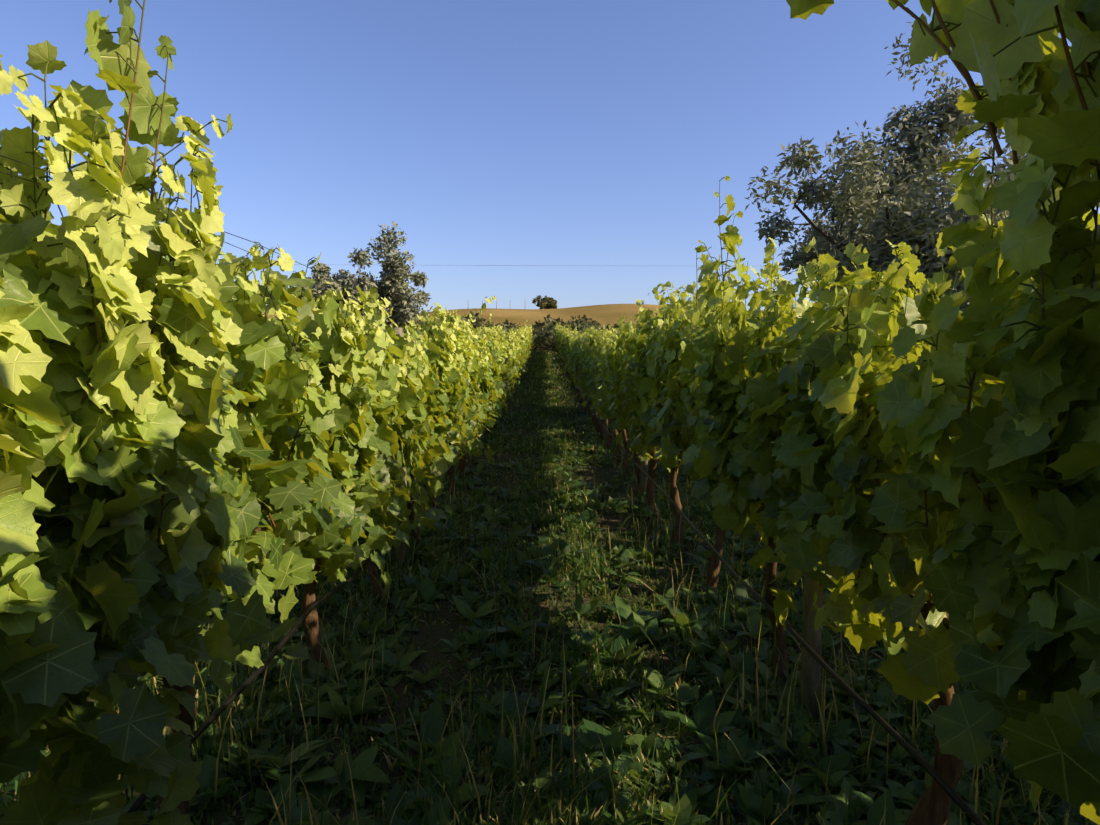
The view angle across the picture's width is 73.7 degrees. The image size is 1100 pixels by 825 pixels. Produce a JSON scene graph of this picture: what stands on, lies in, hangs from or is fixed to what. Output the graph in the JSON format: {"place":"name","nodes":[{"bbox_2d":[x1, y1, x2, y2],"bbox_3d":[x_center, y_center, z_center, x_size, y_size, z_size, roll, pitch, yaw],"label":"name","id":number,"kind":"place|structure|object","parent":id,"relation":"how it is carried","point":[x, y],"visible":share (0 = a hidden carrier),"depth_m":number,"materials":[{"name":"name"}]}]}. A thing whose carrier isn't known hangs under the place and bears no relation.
{"place":"outdoors","nodes":[
{"label":"outdoors","id":0,"kind":"place"},
{"bbox_2d":[294,264,534,265],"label":"power line","id":1,"kind":"object","parent":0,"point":[497,265],"visible":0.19,"depth_m":94.57,"materials":[{"name":"grey metal"}]},
{"bbox_2d":[0,304,1039,824],"bbox_3d":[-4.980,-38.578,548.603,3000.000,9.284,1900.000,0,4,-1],"label":"ground","id":2,"kind":"structure","parent":0,"point":[604,314],"depth_m":4.21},
{"bbox_2d":[274,295,796,350],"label":"hill shrubs","id":3,"kind":"object","parent":2,"relation":"on","point":[544,334],"visible":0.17,"depth_m":62.87,"materials":[{"name":"green plant"}]},
{"bbox_2d":[0,413,1097,824],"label":"weeds","id":4,"kind":"object","parent":2,"relation":"on","point":[840,735],"visible":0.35,"depth_m":3.14,"materials":[{"name":"green plant"}]},
{"bbox_2d":[0,0,1099,824],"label":"vine","id":5,"kind":"object","parent":2,"relation":"on","point":[82,614],"depth_m":1.69,"materials":[{"name":"green plant"}]},
{"bbox_2d":[263,310,916,435],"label":"vine leaves","id":6,"kind":"object","parent":2,"relation":"on","point":[513,349],"visible":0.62,"depth_m":16.16,"materials":[{"name":"green plant"}]},
{"bbox_2d":[393,328,823,721],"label":"trellis posts","id":7,"kind":"object","parent":2,"relation":"on","point":[810,677],"visible":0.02,"depth_m":3.13,"materials":[{"name":"brown wood"}]},
{"bbox_2d":[126,374,985,824],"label":"drip line","id":8,"kind":"object","parent":7,"relation":"attached to","point":[872,712],"visible":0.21,"depth_m":2.53,"materials":[{"name":"black"}]},
{"bbox_2d":[336,127,999,319],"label":"tree trunks","id":9,"kind":"object","parent":2,"relation":"on","point":[821,231],"visible":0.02,"depth_m":15.61,"materials":[{"name":"brown plant"}]},
{"bbox_2d":[289,200,925,332],"bbox_3d":[13.585,-10.418,47.322,58.609,14.134,15.969,-3,5,-37],"label":"tree","id":10,"kind":"object","parent":9,"relation":"attached to","point":[394,276],"visible":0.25,"depth_m":34.50,"materials":[{"name":"green plant"}]},
{"bbox_2d":[745,22,1099,311],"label":"olive tree crown","id":11,"kind":"object","parent":2,"relation":"on","point":[866,198],"visible":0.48,"depth_m":15.19,"materials":[{"name":"green plant"}]},
{"bbox_2d":[0,155,1051,530],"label":"trellis wires","id":12,"kind":"object","parent":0,"point":[430,317],"visible":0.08,"depth_m":2.36,"materials":[{"name":"grey metal"}]},
{"bbox_2d":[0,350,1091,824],"bbox_3d":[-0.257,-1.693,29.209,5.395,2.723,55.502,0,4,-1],"label":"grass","id":13,"kind":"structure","parent":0,"point":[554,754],"depth_m":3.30,"materials":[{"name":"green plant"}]},
{"bbox_2d":[0,0,1099,312],"label":"sky","id":14,"kind":"structure","parent":0,"point":[585,143],"materials":[{"name":"blue"}]}
]}

